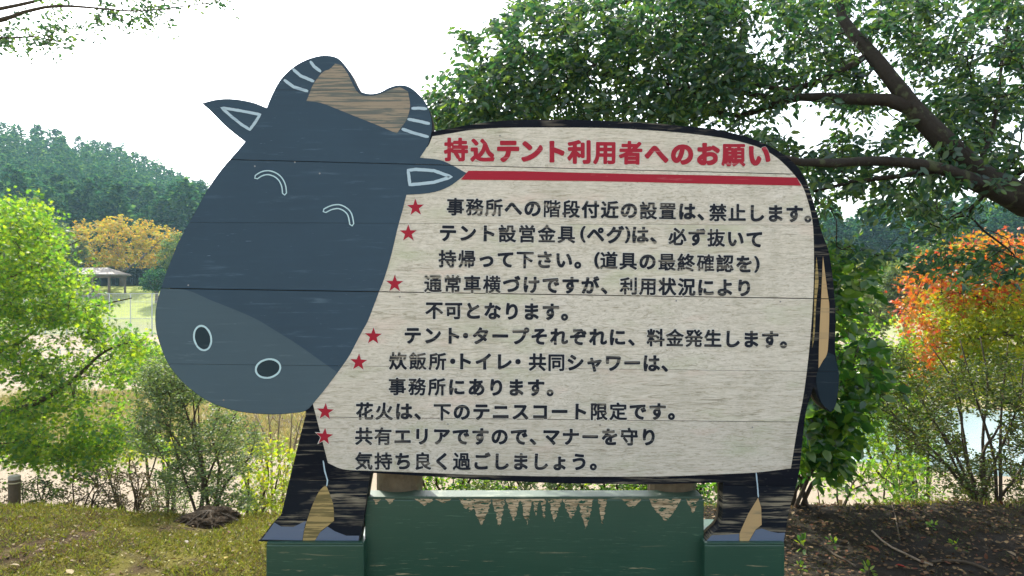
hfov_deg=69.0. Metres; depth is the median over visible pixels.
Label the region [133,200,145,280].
cedar tree
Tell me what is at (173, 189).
cedar tree
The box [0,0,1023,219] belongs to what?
sky
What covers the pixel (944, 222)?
cedar tree
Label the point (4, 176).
cedar tree
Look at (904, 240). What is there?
cedar tree
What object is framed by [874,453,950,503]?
shrub
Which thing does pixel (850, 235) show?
cedar tree
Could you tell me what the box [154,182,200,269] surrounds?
cedar tree
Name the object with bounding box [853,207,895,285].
cedar tree
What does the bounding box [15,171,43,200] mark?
cedar tree
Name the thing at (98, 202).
cedar tree
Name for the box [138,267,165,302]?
broadleaf tree
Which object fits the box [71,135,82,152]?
cedar tree
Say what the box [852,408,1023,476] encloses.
pond
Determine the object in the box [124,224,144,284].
cedar tree
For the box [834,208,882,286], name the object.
cedar tree
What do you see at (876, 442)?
green maple
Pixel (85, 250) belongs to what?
broadleaf tree
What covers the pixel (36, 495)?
azalea bush
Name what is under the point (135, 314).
tennis fence
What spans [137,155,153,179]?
cedar tree
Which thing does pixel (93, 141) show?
cedar tree
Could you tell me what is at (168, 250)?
broadleaf tree
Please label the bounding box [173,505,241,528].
earth mound
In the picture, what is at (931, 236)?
cedar tree
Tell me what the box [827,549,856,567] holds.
fallen stick
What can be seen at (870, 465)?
bush
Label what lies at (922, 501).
crest grass
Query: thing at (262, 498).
young maple
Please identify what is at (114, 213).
cedar tree
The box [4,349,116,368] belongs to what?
court railing
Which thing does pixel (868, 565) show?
seedling
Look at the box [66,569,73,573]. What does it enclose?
fallen leaf
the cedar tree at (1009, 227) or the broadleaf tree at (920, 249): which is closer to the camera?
the broadleaf tree at (920, 249)
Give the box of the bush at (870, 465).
[799,442,932,505]
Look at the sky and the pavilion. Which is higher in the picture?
the sky
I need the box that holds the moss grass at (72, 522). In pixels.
[0,500,280,575]
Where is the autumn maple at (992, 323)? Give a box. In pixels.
[880,225,1023,420]
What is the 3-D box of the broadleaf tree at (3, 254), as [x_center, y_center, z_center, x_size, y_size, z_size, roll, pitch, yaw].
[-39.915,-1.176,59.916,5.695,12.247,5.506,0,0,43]
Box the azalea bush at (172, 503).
[138,467,197,512]
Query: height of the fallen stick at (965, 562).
0.032 m
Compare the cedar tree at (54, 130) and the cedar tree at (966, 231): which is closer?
the cedar tree at (966, 231)
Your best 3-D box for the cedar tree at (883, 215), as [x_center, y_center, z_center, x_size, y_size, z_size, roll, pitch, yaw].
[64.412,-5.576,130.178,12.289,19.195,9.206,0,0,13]
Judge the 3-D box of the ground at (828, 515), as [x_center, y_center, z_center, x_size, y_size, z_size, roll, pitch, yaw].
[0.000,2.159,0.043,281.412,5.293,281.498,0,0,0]
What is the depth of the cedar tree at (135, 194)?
144.38 m
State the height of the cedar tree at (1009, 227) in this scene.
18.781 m
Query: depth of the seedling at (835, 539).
4.52 m
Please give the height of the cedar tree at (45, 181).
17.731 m
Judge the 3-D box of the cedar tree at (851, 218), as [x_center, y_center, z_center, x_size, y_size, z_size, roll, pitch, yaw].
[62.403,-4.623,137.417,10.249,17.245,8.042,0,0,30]
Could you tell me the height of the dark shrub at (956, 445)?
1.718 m
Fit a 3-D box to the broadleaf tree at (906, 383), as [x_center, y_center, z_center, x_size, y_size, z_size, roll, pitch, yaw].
[13.895,3.692,27.921,3.362,3.220,3.018,0,0,-36]
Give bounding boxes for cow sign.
[155,55,838,541]
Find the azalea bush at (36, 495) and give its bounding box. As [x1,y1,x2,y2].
[21,473,67,504]
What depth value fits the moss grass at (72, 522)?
4.50 m
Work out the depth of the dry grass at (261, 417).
26.69 m
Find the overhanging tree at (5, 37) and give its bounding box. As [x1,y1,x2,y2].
[0,0,239,64]
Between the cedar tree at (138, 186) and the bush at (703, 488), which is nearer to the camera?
the bush at (703, 488)
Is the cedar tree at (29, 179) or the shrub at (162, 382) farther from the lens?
the cedar tree at (29, 179)
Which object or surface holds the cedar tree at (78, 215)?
on the ground at (828, 515)
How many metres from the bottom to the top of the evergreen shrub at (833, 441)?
2.247 m
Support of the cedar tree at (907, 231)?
on the ground at (828, 515)
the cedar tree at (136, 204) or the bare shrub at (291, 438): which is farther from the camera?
the cedar tree at (136, 204)
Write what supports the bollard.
on the ground at (828, 515)
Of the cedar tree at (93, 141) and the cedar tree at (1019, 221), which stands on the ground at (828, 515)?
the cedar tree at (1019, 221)
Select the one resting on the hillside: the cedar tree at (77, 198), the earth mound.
the cedar tree at (77, 198)
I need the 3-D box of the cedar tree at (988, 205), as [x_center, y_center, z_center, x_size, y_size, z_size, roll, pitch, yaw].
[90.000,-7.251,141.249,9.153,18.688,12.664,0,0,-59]
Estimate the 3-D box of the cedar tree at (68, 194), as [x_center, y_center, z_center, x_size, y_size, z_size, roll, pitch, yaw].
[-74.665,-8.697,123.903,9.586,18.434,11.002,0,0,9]
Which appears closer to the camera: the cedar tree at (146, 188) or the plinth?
the plinth
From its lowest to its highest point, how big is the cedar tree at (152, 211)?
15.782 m
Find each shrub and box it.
[55,425,184,510]
[122,355,268,512]
[240,413,305,512]
[710,248,910,507]
[866,336,1023,503]
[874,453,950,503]
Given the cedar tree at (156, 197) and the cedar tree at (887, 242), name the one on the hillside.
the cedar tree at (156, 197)
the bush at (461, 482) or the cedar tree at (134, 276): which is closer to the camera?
the bush at (461, 482)
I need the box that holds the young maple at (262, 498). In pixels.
[228,432,297,515]
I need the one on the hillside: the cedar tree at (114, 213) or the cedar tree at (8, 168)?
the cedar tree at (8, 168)
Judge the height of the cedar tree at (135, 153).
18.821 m
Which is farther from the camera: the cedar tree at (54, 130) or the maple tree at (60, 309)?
the cedar tree at (54, 130)
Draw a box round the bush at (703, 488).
[632,483,716,505]
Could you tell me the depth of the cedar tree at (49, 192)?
115.56 m
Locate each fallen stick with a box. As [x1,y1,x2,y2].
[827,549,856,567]
[871,530,932,565]
[891,505,900,540]
[932,559,992,573]
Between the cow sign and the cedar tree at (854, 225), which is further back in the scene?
the cedar tree at (854, 225)
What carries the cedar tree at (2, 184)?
on the ground at (828, 515)
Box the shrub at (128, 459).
[55,425,184,510]
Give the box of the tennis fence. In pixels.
[23,293,159,334]
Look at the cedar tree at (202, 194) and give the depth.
133.58 m
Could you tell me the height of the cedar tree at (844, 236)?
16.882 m
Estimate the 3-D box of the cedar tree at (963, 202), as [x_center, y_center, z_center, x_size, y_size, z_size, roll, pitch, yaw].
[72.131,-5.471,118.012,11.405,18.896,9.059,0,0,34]
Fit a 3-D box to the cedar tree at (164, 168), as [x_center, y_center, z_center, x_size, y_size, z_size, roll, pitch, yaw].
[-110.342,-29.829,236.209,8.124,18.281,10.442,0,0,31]
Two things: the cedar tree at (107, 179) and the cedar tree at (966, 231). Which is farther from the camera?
the cedar tree at (107, 179)
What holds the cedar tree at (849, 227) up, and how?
on the hillside
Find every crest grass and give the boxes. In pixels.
[1,498,282,518]
[704,494,1023,509]
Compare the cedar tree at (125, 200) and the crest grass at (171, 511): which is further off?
the cedar tree at (125, 200)
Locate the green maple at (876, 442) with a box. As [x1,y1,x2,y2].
[822,312,970,503]
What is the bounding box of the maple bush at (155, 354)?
[111,332,210,512]
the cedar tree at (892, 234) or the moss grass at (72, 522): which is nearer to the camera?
the moss grass at (72, 522)
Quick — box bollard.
[6,474,22,504]
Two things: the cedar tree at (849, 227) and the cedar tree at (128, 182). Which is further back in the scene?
the cedar tree at (128, 182)
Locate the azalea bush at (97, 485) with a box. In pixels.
[55,464,131,508]
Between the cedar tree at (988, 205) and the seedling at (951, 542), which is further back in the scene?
the cedar tree at (988, 205)
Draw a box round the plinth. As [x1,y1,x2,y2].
[266,490,783,575]
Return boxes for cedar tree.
[0,163,13,175]
[0,171,17,198]
[0,180,13,250]
[4,169,37,256]
[14,174,38,205]
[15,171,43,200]
[20,124,51,155]
[37,175,56,190]
[39,170,69,211]
[39,193,75,280]
[40,186,71,277]
[41,165,57,190]
[45,128,65,149]
[49,181,78,282]
[66,179,77,199]
[69,174,106,283]
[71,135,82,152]
[71,184,103,282]
[71,212,98,267]
[73,190,125,285]
[81,182,113,282]
[83,188,140,284]
[83,192,144,285]
[85,180,148,285]
[90,139,100,157]
[93,174,102,190]
[96,175,115,190]
[104,141,118,164]
[121,187,138,204]
[122,178,134,203]
[122,213,150,285]
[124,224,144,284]
[130,151,139,167]
[130,182,149,203]
[130,204,155,281]
[133,184,156,222]
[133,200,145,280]
[135,199,167,275]
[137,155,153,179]
[140,196,181,270]
[142,195,159,237]
[144,183,158,209]
[153,177,198,271]
[153,188,187,269]
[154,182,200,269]
[155,165,168,179]
[161,180,187,216]
[186,191,204,213]
[193,182,202,200]
[200,182,208,199]
[819,209,844,229]
[821,215,839,248]
[823,212,855,281]
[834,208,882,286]
[838,231,862,275]
[842,221,865,245]
[844,216,859,228]
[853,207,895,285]
[864,206,898,256]
[871,207,916,287]
[895,225,915,283]
[896,193,945,290]
[912,219,948,251]
[935,218,966,281]
[940,196,956,299]
[949,195,989,298]
[957,209,983,293]
[973,209,1000,292]
[977,225,990,292]
[978,202,994,218]
[984,205,1023,254]
[991,212,1023,289]
[995,216,1023,305]
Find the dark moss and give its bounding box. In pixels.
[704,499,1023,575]
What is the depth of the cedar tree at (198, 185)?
142.88 m
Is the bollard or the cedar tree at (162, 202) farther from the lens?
the cedar tree at (162, 202)
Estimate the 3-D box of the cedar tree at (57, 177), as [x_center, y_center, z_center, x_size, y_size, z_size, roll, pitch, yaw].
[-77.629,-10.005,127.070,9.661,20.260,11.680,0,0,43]
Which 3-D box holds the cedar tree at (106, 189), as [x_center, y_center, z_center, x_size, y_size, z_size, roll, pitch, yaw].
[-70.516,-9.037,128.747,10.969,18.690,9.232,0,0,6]
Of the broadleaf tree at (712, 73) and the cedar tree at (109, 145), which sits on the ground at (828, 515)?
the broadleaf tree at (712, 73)
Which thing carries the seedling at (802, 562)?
on the ground at (828, 515)
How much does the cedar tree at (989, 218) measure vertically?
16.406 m
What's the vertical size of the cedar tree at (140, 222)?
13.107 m
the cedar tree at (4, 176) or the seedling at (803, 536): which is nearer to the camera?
the seedling at (803, 536)
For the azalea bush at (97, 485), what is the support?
on the ground at (828, 515)
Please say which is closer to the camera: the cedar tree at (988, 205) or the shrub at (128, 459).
the shrub at (128, 459)
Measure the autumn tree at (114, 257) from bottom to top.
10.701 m
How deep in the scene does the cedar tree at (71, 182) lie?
133.09 m
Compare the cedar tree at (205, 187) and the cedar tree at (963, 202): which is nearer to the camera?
the cedar tree at (963, 202)
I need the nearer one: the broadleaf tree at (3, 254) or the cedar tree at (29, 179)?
the broadleaf tree at (3, 254)
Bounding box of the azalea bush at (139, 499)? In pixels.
[99,456,169,513]
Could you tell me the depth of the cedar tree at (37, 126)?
212.15 m
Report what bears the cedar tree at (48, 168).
on the hillside
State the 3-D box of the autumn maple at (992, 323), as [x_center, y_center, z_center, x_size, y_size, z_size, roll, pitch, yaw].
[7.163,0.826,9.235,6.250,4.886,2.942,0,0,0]
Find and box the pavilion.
[58,268,131,297]
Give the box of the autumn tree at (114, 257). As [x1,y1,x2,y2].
[60,214,181,285]
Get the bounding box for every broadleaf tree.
[0,197,54,336]
[34,223,90,267]
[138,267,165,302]
[154,232,183,271]
[417,0,1023,300]
[855,346,922,411]
[871,254,935,351]
[887,241,970,339]
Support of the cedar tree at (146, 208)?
on the hillside
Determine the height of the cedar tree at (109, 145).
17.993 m
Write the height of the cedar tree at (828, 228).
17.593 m
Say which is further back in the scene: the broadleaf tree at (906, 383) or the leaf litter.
the broadleaf tree at (906, 383)
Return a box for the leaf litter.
[0,498,1023,575]
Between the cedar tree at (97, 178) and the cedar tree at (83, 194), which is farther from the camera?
the cedar tree at (97, 178)
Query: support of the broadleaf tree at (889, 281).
on the ground at (828, 515)
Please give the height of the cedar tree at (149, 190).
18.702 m
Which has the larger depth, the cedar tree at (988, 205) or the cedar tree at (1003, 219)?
the cedar tree at (988, 205)
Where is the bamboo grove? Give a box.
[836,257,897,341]
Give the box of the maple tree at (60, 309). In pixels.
[0,185,182,498]
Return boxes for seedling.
[791,560,807,573]
[795,533,805,554]
[825,536,836,549]
[860,559,877,575]
[925,520,937,531]
[946,538,967,551]
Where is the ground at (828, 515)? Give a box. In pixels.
[0,285,1023,575]
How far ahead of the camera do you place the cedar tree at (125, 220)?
126.89 m
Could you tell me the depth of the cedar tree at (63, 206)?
118.07 m
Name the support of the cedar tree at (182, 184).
on the ground at (828, 515)
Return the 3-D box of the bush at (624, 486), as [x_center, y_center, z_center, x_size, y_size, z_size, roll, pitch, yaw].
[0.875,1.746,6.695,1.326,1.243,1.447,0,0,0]
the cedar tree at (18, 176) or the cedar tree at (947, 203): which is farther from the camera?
the cedar tree at (947, 203)
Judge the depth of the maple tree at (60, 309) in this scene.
7.46 m
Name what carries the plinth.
on the ground at (828, 515)
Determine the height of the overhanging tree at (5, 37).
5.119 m
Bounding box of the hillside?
[8,274,1022,304]
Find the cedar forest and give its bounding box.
[0,120,1023,295]
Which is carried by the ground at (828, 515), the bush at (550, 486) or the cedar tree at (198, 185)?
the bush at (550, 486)
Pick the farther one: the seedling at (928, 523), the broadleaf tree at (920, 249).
the broadleaf tree at (920, 249)
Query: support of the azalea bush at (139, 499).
on the ground at (828, 515)
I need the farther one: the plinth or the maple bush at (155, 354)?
the maple bush at (155, 354)
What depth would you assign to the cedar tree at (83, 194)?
125.10 m
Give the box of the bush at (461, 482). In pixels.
[423,476,517,489]
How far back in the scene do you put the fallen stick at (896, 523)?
4.81 m
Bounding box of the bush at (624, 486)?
[557,483,646,489]
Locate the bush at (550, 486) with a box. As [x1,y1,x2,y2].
[471,479,594,489]
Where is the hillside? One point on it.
(105, 283)
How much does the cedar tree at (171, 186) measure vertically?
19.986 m
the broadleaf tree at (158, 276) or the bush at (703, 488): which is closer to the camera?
the bush at (703, 488)
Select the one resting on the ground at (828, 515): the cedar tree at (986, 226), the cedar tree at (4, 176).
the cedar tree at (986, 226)
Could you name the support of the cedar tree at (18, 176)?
on the ground at (828, 515)
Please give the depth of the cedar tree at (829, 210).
135.77 m
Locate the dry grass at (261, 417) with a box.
[0,387,305,456]
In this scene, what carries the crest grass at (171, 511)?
on the ground at (828, 515)

